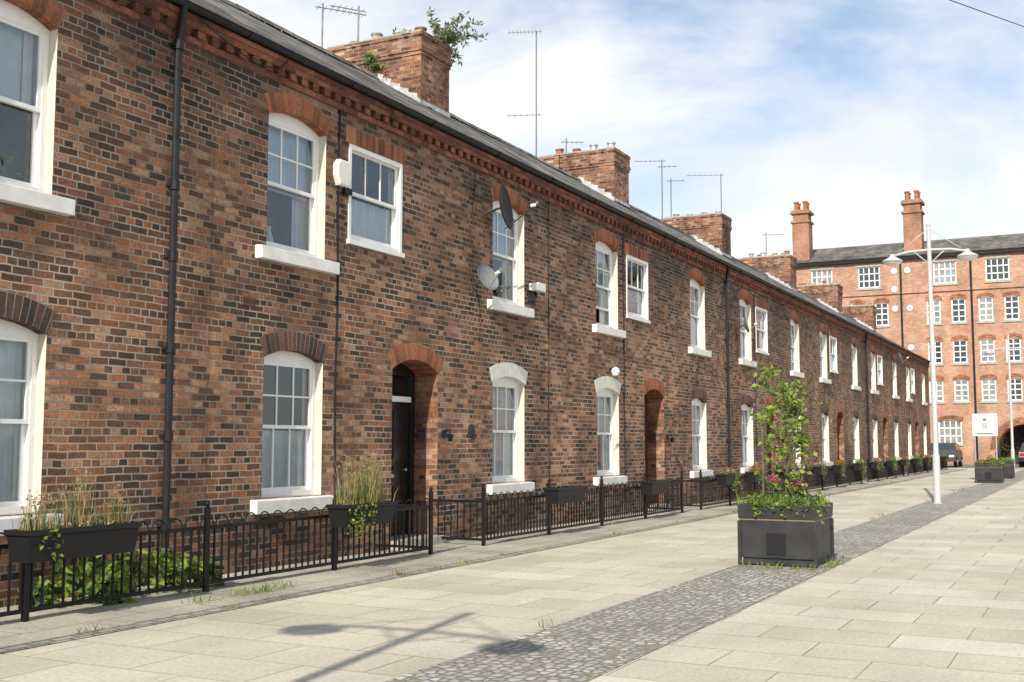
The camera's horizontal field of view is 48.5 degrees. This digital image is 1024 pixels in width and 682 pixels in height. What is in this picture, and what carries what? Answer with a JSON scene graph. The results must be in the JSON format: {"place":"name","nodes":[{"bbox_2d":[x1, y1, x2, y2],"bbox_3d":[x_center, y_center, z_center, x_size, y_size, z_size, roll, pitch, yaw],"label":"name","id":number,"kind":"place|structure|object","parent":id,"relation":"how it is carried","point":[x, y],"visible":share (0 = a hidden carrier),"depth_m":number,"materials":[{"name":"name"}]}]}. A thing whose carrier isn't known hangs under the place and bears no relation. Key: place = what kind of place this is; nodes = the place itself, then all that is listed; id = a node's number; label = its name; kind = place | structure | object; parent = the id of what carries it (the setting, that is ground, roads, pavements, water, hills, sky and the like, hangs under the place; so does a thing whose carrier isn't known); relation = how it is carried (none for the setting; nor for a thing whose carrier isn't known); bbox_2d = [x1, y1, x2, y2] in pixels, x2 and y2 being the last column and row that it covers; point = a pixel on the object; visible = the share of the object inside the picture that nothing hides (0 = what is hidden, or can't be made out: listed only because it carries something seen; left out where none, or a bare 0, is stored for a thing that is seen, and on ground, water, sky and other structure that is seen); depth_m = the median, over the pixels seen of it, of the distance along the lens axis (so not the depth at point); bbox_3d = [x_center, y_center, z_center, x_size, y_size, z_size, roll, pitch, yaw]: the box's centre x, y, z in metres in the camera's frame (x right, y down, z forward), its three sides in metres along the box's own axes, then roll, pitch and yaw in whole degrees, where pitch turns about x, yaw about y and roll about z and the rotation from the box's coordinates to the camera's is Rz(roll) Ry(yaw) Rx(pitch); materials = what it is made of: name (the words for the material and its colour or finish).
{"place":"outdoors","nodes":[
{"label":"outdoors","id":0,"kind":"place"},
{"bbox_2d":[0,468,1023,681],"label":"pavement","id":1,"kind":"structure","parent":0,"point":[941,599],"depth_m":9.20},
{"bbox_2d":[0,0,179,607],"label":"walls","id":2,"kind":"structure","parent":1,"relation":"on","point":[84,293],"depth_m":10.99,"materials":[{"name":"brick"}]},
{"bbox_2d":[0,23,36,501],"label":"window glass","id":3,"kind":"object","parent":2,"relation":"attached to","point":[18,48],"visible":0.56,"depth_m":10.44,"materials":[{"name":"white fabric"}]},
{"bbox_2d":[0,0,49,513],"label":"window frames","id":4,"kind":"structure","parent":2,"relation":"attached to","point":[13,16],"depth_m":10.36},
{"bbox_2d":[0,182,74,535],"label":"window sills","id":5,"kind":"structure","parent":2,"relation":"attached to","point":[33,199],"depth_m":10.18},
{"bbox_2d":[169,0,189,5],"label":"gutter and downpipe","id":6,"kind":"object","parent":2,"relation":"attached to","point":[181,2],"visible":1,"depth_m":11.90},
{"bbox_2d":[17,548,225,608],"bbox_3d":[-3.534,2.115,10.561,0.776,0.782,2.143,-3,-6,27],"label":"garden shrub","id":7,"kind":"object","parent":1,"relation":"on","point":[68,584],"visible":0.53,"depth_m":10.19,"materials":[{"name":"green plant"}]},
{"bbox_2d":[169,11,569,580],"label":"walls","id":8,"kind":"structure","parent":1,"relation":"on","point":[241,311],"depth_m":14.54,"materials":[{"name":"brick"}]},
{"bbox_2d":[197,16,288,69],"bbox_3d":[-3.008,-3.296,12.844,0.036,0.256,1.558,-3,-6,27],"label":"wall cable","id":9,"kind":"object","parent":8,"relation":"attached to","point":[241,52],"depth_m":12.77,"materials":[{"name":"black metal"}]},
{"bbox_2d":[334,109,340,492],"bbox_3d":[-2.212,-0.213,14.351,0.027,5.551,0.054,-3,-6,27],"label":"wall cable","id":10,"kind":"object","parent":8,"relation":"attached to","point":[337,299],"depth_m":14.35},
{"bbox_2d":[333,159,352,195],"bbox_3d":[-2.157,-2.105,14.573,0.075,0.420,0.355,-3,-6,27],"label":"alarm box","id":11,"kind":"object","parent":8,"relation":"attached to","point":[342,173],"visible":1,"depth_m":14.51,"materials":[{"name":"white paint"}]},
{"bbox_2d":[156,1,574,583],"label":"gutter and downpipe","id":12,"kind":"object","parent":8,"relation":"attached to","point":[177,45],"visible":0.94,"depth_m":11.90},
{"bbox_2d":[188,0,568,191],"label":"roof","id":13,"kind":"structure","parent":8,"relation":"on","point":[252,21],"depth_m":18.65,"materials":[{"name":"stone"}]},
{"bbox_2d":[326,26,451,117],"bbox_3d":[-2.401,-4.816,22.952,2.545,2.770,1.240,-3,-6,27],"label":"chimney","id":14,"kind":"object","parent":13,"relation":"on","point":[418,66],"visible":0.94,"depth_m":22.39,"materials":[{"name":"brick"}]},
{"bbox_2d":[315,3,366,47],"bbox_3d":[-3.539,-6.114,23.478,1.100,1.650,0.320,2,-6,-26],"label":"tv aerial","id":15,"kind":"object","parent":14,"relation":"attached to","point":[322,7],"visible":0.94,"depth_m":23.35,"materials":[{"name":"metal"}]},
{"bbox_2d":[330,3,364,40],"bbox_3d":[-3.363,-6.412,23.244,0.750,1.000,0.320,2,-6,-26],"label":"tv aerial","id":16,"kind":"object","parent":14,"relation":"on","point":[358,10],"visible":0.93,"depth_m":23.32,"materials":[{"name":"metal"}]},
{"bbox_2d":[359,48,385,69],"bbox_3d":[-2.807,-5.506,22.511,0.490,0.455,0.853,2,-6,-20],"label":"buddleia bush","id":17,"kind":"object","parent":14,"relation":"attached to","point":[373,62],"visible":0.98,"depth_m":22.34,"materials":[{"name":"green plant"}]},
{"bbox_2d":[393,7,487,66],"bbox_3d":[-1.556,-6.168,22.969,1.976,1.082,1.791,-3,-6,27],"label":"buddleia bush","id":18,"kind":"object","parent":14,"relation":"on","point":[446,35],"visible":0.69,"depth_m":22.74,"materials":[{"name":"green plant"}]},
{"bbox_2d":[261,126,511,487],"bbox_3d":[-2.090,-0.149,16.494,1.479,5.310,7.280,-3,-6,27],"label":"window glass","id":19,"kind":"object","parent":8,"relation":"attached to","point":[286,218],"visible":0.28,"depth_m":14.76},
{"bbox_2d":[261,113,517,497],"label":"window frames","id":20,"kind":"structure","parent":8,"relation":"attached to","point":[281,122],"depth_m":14.27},
{"bbox_2d":[250,244,534,514],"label":"window sills","id":21,"kind":"structure","parent":8,"relation":"attached to","point":[289,258],"depth_m":13.69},
{"bbox_2d":[391,363,445,549],"bbox_3d":[-1.513,1.567,15.972,0.680,2.597,1.196,-3,-6,27],"label":"front door","id":22,"kind":"structure","parent":8,"relation":"attached to","point":[403,426],"depth_m":16.38,"materials":[{"name":"wood"}]},
{"bbox_2d":[442,430,452,442],"bbox_3d":[-0.929,1.387,16.545,0.170,0.199,0.087,-3,-6,27],"label":"wall lantern","id":23,"kind":"object","parent":8,"relation":"attached to","point":[450,436],"depth_m":16.51,"materials":[{"name":"black metal"}]},
{"bbox_2d":[468,424,476,439],"bbox_3d":[-0.597,1.383,17.300,0.070,0.237,0.256,-3,-6,27],"label":"house plaque","id":24,"kind":"object","parent":8,"relation":"attached to","point":[471,430],"visible":1,"depth_m":17.27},
{"bbox_2d":[472,264,501,344],"bbox_3d":[-0.403,-0.571,17.427,0.409,1.218,0.630,1,-5,-10],"label":"satellite dish","id":25,"kind":"object","parent":8,"relation":"attached to","point":[488,276],"visible":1,"depth_m":17.46,"materials":[{"name":"grey metal"}]},
{"bbox_2d":[483,184,537,252],"bbox_3d":[-0.066,-1.762,17.812,0.620,1.360,0.854,3,-6,-29],"label":"satellite dish","id":26,"kind":"object","parent":8,"relation":"attached to","point":[505,207],"visible":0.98,"depth_m":17.87,"materials":[{"name":"grey metal"}]},
{"bbox_2d":[528,282,545,302],"bbox_3d":[0.405,-0.824,19.308,0.200,0.320,0.380,-3,-6,27],"label":"security light","id":27,"kind":"object","parent":8,"relation":"attached to","point":[536,287],"visible":1,"depth_m":19.27,"materials":[{"name":"white paint"}]},
{"bbox_2d":[548,201,549,478],"bbox_3d":[0.643,0.286,19.865,0.013,5.550,0.042,-3,-6,27],"label":"wall cable","id":28,"kind":"object","parent":8,"relation":"attached to","point":[548,312],"depth_m":19.95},
{"bbox_2d":[0,469,961,646],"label":"pavement edge","id":29,"kind":"object","parent":1,"relation":"on","point":[46,624],"visible":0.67,"depth_m":12.14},
{"bbox_2d":[0,487,432,621],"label":"iron railing","id":30,"kind":"object","parent":29,"relation":"on","point":[25,599],"visible":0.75,"depth_m":11.08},
{"bbox_2d":[3,464,141,562],"bbox_3d":[-3.546,1.387,9.365,0.432,0.787,1.241,-3,-6,27],"label":"planter box","id":31,"kind":"object","parent":30,"relation":"attached to","point":[41,541],"visible":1,"depth_m":9.22,"materials":[{"name":"plastic"}]},
{"bbox_2d":[325,450,397,538],"bbox_3d":[-1.691,1.711,12.891,0.625,1.050,1.209,-4,-6,36],"label":"planter box","id":32,"kind":"object","parent":30,"relation":"attached to","point":[370,506],"visible":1,"depth_m":12.83,"materials":[{"name":"plastic"}]},
{"bbox_2d":[433,471,683,545],"bbox_3d":[1.188,2.778,19.774,0.870,0.870,8.540,-3,-6,27],"label":"iron railing","id":33,"kind":"object","parent":29,"relation":"on","point":[484,538],"visible":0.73,"depth_m":17.80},
{"bbox_2d":[543,484,586,503],"bbox_3d":[0.821,2.396,17.886,0.332,0.292,1.074,-3,-6,27],"label":"planter box","id":34,"kind":"object","parent":33,"relation":"attached to","point":[558,494],"visible":1,"depth_m":17.61,"materials":[{"name":"plastic"}]},
{"bbox_2d":[639,478,671,494],"bbox_3d":[2.700,2.743,21.513,0.332,0.294,1.024,-3,-6,27],"label":"planter box","id":35,"kind":"object","parent":33,"relation":"attached to","point":[651,487],"visible":1,"depth_m":21.16,"materials":[{"name":"plastic"}]},
{"bbox_2d":[672,465,796,509],"bbox_3d":[5.684,3.564,28.457,0.870,0.870,8.720,-3,-6,27],"label":"iron railing","id":36,"kind":"object","parent":29,"relation":"on","point":[754,487],"visible":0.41,"depth_m":26.00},
{"bbox_2d":[715,467,742,490],"bbox_3d":[4.882,3.107,25.626,0.426,0.575,1.114,-3,-6,27],"label":"planter box","id":37,"kind":"object","parent":36,"relation":"attached to","point":[729,477],"visible":1,"depth_m":25.45,"materials":[{"name":"plastic"}]},
{"bbox_2d":[745,465,769,485],"bbox_3d":[5.990,3.302,27.780,0.412,0.587,1.103,-3,-6,27],"label":"planter box","id":38,"kind":"object","parent":36,"relation":"attached to","point":[750,476],"visible":0.78,"depth_m":27.46,"materials":[{"name":"plastic"}]},
{"bbox_2d":[782,463,800,481],"bbox_3d":[7.644,3.581,30.965,0.422,0.572,1.171,-3,-6,27],"label":"planter box","id":39,"kind":"object","parent":36,"relation":"attached to","point":[791,469],"visible":0.48,"depth_m":30.75,"materials":[{"name":"metal"}]},
{"bbox_2d":[780,459,861,491],"bbox_3d":[10.222,4.357,37.220,0.870,0.870,8.720,-3,-6,27],"label":"iron railing","id":40,"kind":"object","parent":29,"relation":"on","point":[850,478],"visible":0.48,"depth_m":36.51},
{"bbox_2d":[812,461,828,478],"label":"planter box","id":41,"kind":"object","parent":40,"relation":"attached to","point":[819,467],"visible":1,"depth_m":33.81,"materials":[{"name":"plastic"}]},
{"bbox_2d":[832,460,846,475],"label":"planter box","id":42,"kind":"object","parent":40,"relation":"attached to","point":[838,466],"visible":1,"depth_m":36.30,"materials":[{"name":"plastic"}]},
{"bbox_2d":[852,458,866,472],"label":"planter box","id":43,"kind":"object","parent":40,"relation":"attached to","point":[859,465],"visible":1,"depth_m":39.30,"materials":[{"name":"plastic"}]},
{"bbox_2d":[850,457,903,481],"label":"iron railing","id":44,"kind":"object","parent":29,"relation":"on","point":[878,474],"visible":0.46,"depth_m":45.21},
{"bbox_2d":[870,457,882,470],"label":"planter box","id":45,"kind":"object","parent":44,"relation":"attached to","point":[876,464],"visible":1,"depth_m":42.28,"materials":[{"name":"plastic"}]},
{"bbox_2d":[886,457,897,469],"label":"planter box","id":46,"kind":"object","parent":44,"relation":"attached to","point":[891,462],"visible":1,"depth_m":45.47,"materials":[{"name":"plastic"}]},
{"bbox_2d":[900,455,909,468],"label":"planter box","id":47,"kind":"object","parent":44,"relation":"attached to","point":[904,460],"visible":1,"depth_m":48.66,"materials":[{"name":"plastic"}]},
{"bbox_2d":[898,456,932,475],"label":"iron railing","id":48,"kind":"object","parent":29,"relation":"on","point":[917,468],"visible":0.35,"depth_m":53.60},
{"bbox_2d":[912,455,922,463],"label":"planter box","id":49,"kind":"object","parent":48,"relation":"attached to","point":[916,459],"visible":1,"depth_m":51.80,"materials":[{"name":"plastic"}]},
{"bbox_2d":[922,454,931,465],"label":"planter box","id":50,"kind":"object","parent":48,"relation":"attached to","point":[926,458],"visible":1,"depth_m":54.75,"materials":[{"name":"plastic"}]},
{"bbox_2d":[940,454,946,469],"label":"iron railing","id":51,"kind":"object","parent":29,"relation":"on","point":[943,464],"visible":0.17,"depth_m":61.96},
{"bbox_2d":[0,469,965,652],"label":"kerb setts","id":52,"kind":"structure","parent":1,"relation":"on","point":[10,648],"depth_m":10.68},
{"bbox_2d":[76,481,1017,634],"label":"weeds","id":53,"kind":"object","parent":1,"relation":"on","point":[266,588],"visible":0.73,"depth_m":11.22,"materials":[{"name":"green plant"}]},
{"bbox_2d":[565,193,727,522],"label":"walls","id":54,"kind":"structure","parent":1,"relation":"on","point":[669,376],"depth_m":24.01,"materials":[{"name":"brick"}]},
{"bbox_2d":[449,112,726,266],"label":"roof","id":55,"kind":"structure","parent":54,"relation":"on","point":[554,171],"depth_m":26.24,"materials":[{"name":"stone"}]},
{"bbox_2d":[506,29,541,155],"bbox_3d":[0.306,-6.184,29.641,0.950,3.900,0.320,-1,-5,6],"label":"tv aerial","id":56,"kind":"object","parent":55,"relation":"attached to","point":[536,114],"visible":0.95,"depth_m":29.64,"materials":[{"name":"metal"}]},
{"bbox_2d":[539,142,630,207],"bbox_3d":[2.136,-4.024,31.715,2.545,2.770,1.240,-3,-6,27],"label":"chimney","id":57,"kind":"object","parent":55,"relation":"on","point":[605,171],"visible":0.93,"depth_m":31.17,"materials":[{"name":"brick"}]},
{"bbox_2d":[610,366,619,375],"bbox_3d":[2.014,0.595,22.342,0.180,0.201,0.261,2,-6,-24],"label":"porch light","id":58,"kind":"object","parent":54,"relation":"attached to","point":[615,371],"visible":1,"depth_m":22.25,"materials":[{"name":"white glass"}]},
{"bbox_2d":[623,234,625,507],"bbox_3d":[2.270,0.571,23.007,0.019,5.550,0.047,-3,-6,27],"label":"wall cable","id":59,"kind":"object","parent":54,"relation":"attached to","point":[624,365],"depth_m":23.01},
{"bbox_2d":[596,252,696,469],"bbox_3d":[2.416,0.638,25.195,1.480,5.310,7.420,-3,-6,27],"label":"window glass","id":60,"kind":"object","parent":54,"relation":"attached to","point":[634,301],"visible":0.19,"depth_m":23.25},
{"bbox_2d":[596,241,702,475],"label":"window frames","id":61,"kind":"structure","parent":54,"relation":"attached to","point":[602,248],"depth_m":23.35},
{"bbox_2d":[572,188,730,265],"bbox_3d":[3.360,-2.350,25.135,0.154,0.086,9.900,-3,-6,27],"label":"gutter and downpipe","id":62,"kind":"object","parent":54,"relation":"attached to","point":[592,199],"visible":1,"depth_m":23.99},
{"bbox_2d":[592,324,712,485],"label":"window sills","id":63,"kind":"structure","parent":54,"relation":"attached to","point":[612,332],"depth_m":22.45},
{"bbox_2d":[644,395,669,511],"bbox_3d":[2.915,2.341,24.523,0.680,2.597,1.196,-3,-6,27],"label":"front door","id":64,"kind":"structure","parent":54,"relation":"attached to","point":[646,456],"depth_m":25.09,"materials":[{"name":"wood"}]},
{"bbox_2d":[385,469,1023,681],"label":"cobblestone strip","id":65,"kind":"object","parent":1,"relation":"on","point":[587,647],"visible":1,"depth_m":9.11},
{"bbox_2d":[734,361,834,567],"bbox_3d":[3.259,1.421,13.570,1.201,2.414,1.380,-3,-6,27],"label":"street planter","id":66,"kind":"object","parent":65,"relation":"on","point":[785,529],"visible":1,"depth_m":13.32,"materials":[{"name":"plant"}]},
{"bbox_2d":[882,223,978,503],"bbox_3d":[10.098,0.499,27.262,2.220,6.760,0.492,-3,-6,27],"label":"street lamp","id":67,"kind":"object","parent":65,"relation":"on","point":[965,255],"visible":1,"depth_m":27.21,"materials":[{"name":"white metal"}]},
{"bbox_2d":[985,335,1023,464],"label":"street lamp","id":68,"kind":"object","parent":65,"relation":"on","point":[991,352],"visible":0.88,"depth_m":55.40,"materials":[{"name":"white metal"}]},
{"bbox_2d":[724,268,813,498],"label":"walls","id":69,"kind":"structure","parent":1,"relation":"on","point":[782,309],"depth_m":32.62,"materials":[{"name":"brick"}]},
{"bbox_2d":[622,204,811,306],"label":"roof","id":70,"kind":"structure","parent":69,"relation":"on","point":[676,231],"depth_m":35.37,"materials":[{"name":"tile"}]},
{"bbox_2d":[634,159,676,220],"bbox_3d":[4.780,-4.774,37.739,1.399,2.550,0.351,0,-5,5],"label":"tv aerial","id":71,"kind":"object","parent":70,"relation":"attached to","point":[661,180],"visible":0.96,"depth_m":37.77,"materials":[{"name":"metal"}]},
{"bbox_2d":[660,211,732,259],"bbox_3d":[6.674,-3.201,40.476,2.545,2.710,1.240,-3,-6,27],"label":"chimney","id":72,"kind":"object","parent":70,"relation":"on","point":[712,231],"visible":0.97,"depth_m":39.93,"materials":[{"name":"brick"}]},
{"bbox_2d":[735,317,758,346],"bbox_3d":[6.163,-0.032,30.062,0.648,1.223,0.363,-5,-7,43],"label":"satellite dish","id":73,"kind":"object","parent":69,"relation":"attached to","point":[745,325],"visible":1,"depth_m":30.00,"materials":[{"name":"grey metal"}]},
{"bbox_2d":[753,295,756,454],"bbox_3d":[6.808,1.413,31.766,0.019,5.450,0.047,-3,-6,27],"label":"wall cable","id":74,"kind":"object","parent":69,"relation":"attached to","point":[755,388],"depth_m":31.76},
{"bbox_2d":[740,306,793,462],"bbox_3d":[6.944,1.431,33.963,1.460,5.310,7.420,-3,-6,27],"label":"window glass","id":75,"kind":"object","parent":69,"relation":"attached to","point":[741,342],"visible":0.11,"depth_m":31.69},
{"bbox_2d":[739,299,797,466],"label":"window frames","id":76,"kind":"structure","parent":69,"relation":"attached to","point":[764,349],"depth_m":32.08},
{"bbox_2d":[723,264,815,498],"bbox_3d":[7.856,1.417,33.605,0.207,6.062,9.980,-3,-6,27],"label":"gutter and downpipe","id":77,"kind":"object","parent":69,"relation":"attached to","point":[727,368],"visible":0.88,"depth_m":29.37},
{"bbox_2d":[739,358,804,473],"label":"window sills","id":78,"kind":"structure","parent":69,"relation":"attached to","point":[749,363],"depth_m":31.27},
{"bbox_2d":[810,308,866,485],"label":"walls","id":79,"kind":"structure","parent":1,"relation":"on","point":[843,402],"depth_m":42.40,"materials":[{"name":"brick"}]},
{"bbox_2d":[731,256,861,330],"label":"roof","id":80,"kind":"structure","parent":79,"relation":"on","point":[759,273],"depth_m":45.03,"materials":[{"name":"tile"}]},
{"bbox_2d":[820,355,832,453],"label":"window glass","id":81,"kind":"object","parent":79,"relation":"attached to","point":[831,360],"visible":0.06,"depth_m":41.62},
{"bbox_2d":[820,331,856,461],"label":"window frames","id":82,"kind":"structure","parent":79,"relation":"attached to","point":[834,351],"depth_m":41.58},
{"bbox_2d":[819,377,861,465],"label":"window sills","id":83,"kind":"structure","parent":79,"relation":"attached to","point":[828,381],"depth_m":40.02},
{"bbox_2d":[814,306,868,331],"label":"gutter and downpipe","id":84,"kind":"object","parent":79,"relation":"attached to","point":[838,317],"visible":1,"depth_m":41.90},
{"bbox_2d":[864,334,904,472],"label":"walls","id":85,"kind":"structure","parent":1,"relation":"on","point":[885,410],"depth_m":51.32,"materials":[{"name":"brick"}]},
{"bbox_2d":[797,290,901,349],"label":"roof","id":86,"kind":"structure","parent":85,"relation":"on","point":[826,307],"depth_m":53.83,"materials":[{"name":"stone"}]},
{"bbox_2d":[738,250,797,291],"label":"chimney","id":87,"kind":"object","parent":86,"relation":"on","point":[782,268],"visible":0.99,"depth_m":48.70,"materials":[{"name":"brick"}]},
{"bbox_2d":[870,352,895,457],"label":"window frames","id":88,"kind":"structure","parent":85,"relation":"attached to","point":[880,369],"depth_m":50.14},
{"bbox_2d":[864,331,904,462],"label":"gutter and downpipe","id":89,"kind":"object","parent":85,"relation":"attached to","point":[887,341],"visible":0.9,"depth_m":46.86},
{"bbox_2d":[871,390,901,460],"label":"window sills","id":90,"kind":"structure","parent":85,"relation":"attached to","point":[894,397],"depth_m":52.78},
{"bbox_2d":[901,350,930,472],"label":"walls","id":91,"kind":"structure","parent":1,"relation":"on","point":[916,415],"depth_m":60.04,"materials":[{"name":"brick"}]},
{"bbox_2d":[843,313,920,358],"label":"roof","id":92,"kind":"structure","parent":91,"relation":"on","point":[849,317],"depth_m":61.75,"materials":[{"name":"stone"}]},
{"bbox_2d":[797,281,842,314],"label":"chimney","id":93,"kind":"object","parent":92,"relation":"on","point":[829,295],"visible":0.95,"depth_m":57.45,"materials":[{"name":"brick"}]},
{"bbox_2d":[842,303,876,331],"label":"chimney","id":94,"kind":"object","parent":92,"relation":"on","point":[865,315],"visible":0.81,"depth_m":66.20,"materials":[{"name":"brick"}]},
{"bbox_2d":[906,367,924,455],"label":"window frames","id":95,"kind":"structure","parent":91,"relation":"attached to","point":[913,387],"depth_m":59.42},
{"bbox_2d":[972,413,997,480],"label":"street sign","id":96,"kind":"object","parent":1,"relation":"on","point":[984,424],"visible":0.87,"depth_m":43.89,"materials":[{"name":"metal"}]},
{"bbox_2d":[974,454,1004,482],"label":"street planter","id":97,"kind":"object","parent":1,"relation":"on","point":[990,471],"visible":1,"depth_m":41.19,"materials":[{"name":"metal"}]},
{"bbox_2d":[985,437,1017,478],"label":"street planter","id":98,"kind":"object","parent":1,"relation":"on","point":[1009,469],"visible":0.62,"depth_m":46.21,"materials":[{"name":"metal"}]},
{"bbox_2d":[229,0,1023,258],"label":"sky","id":99,"kind":"structure","parent":0,"point":[844,108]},
{"bbox_2d":[947,464,1023,468],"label":"ground","id":100,"kind":"structure","parent":0,"point":[969,466],"depth_m":71.42,"materials":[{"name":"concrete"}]},
{"bbox_2d":[796,252,1023,464],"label":"walls","id":101,"kind":"structure","parent":100,"relation":"on","point":[916,334],"depth_m":78.90,"materials":[{"name":"brick"}]},
{"bbox_2d":[790,190,924,260],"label":"chimneys","id":102,"kind":"object","parent":101,"relation":"on","point":[912,213],"visible":0.99,"depth_m":82.73,"materials":[{"name":"orange brick"}]},
{"bbox_2d":[797,247,1023,459],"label":"window frames","id":103,"kind":"structure","parent":101,"relation":"attached to","point":[924,256],"depth_m":78.86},
{"bbox_2d":[797,233,1023,263],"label":"roof","id":104,"kind":"structure","parent":101,"relation":"on","point":[1006,241],"depth_m":83.46,"materials":[{"name":"tile"}]},
{"bbox_2d":[813,259,1021,442],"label":"window glass","id":105,"kind":"object","parent":101,"relation":"attached to","point":[963,348],"visible":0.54,"depth_m":78.77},
{"bbox_2d":[931,443,962,466],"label":"parked car","id":106,"kind":"object","parent":100,"relation":"on","point":[953,452],"visible":0.48,"depth_m":69.21,"materials":[{"name":"paint"}]},
{"bbox_2d":[1019,443,1023,466],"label":"parked car","id":107,"kind":"object","parent":100,"relation":"on","point":[1021,457],"visible":1,"depth_m":69.49,"materials":[{"name":"paint"}]},
{"bbox_2d":[950,0,1023,26],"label":"overhead cable","id":108,"kind":"object","parent":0,"point":[986,13],"visible":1,"depth_m":29.39,"materials":[{"name":"black metal"}]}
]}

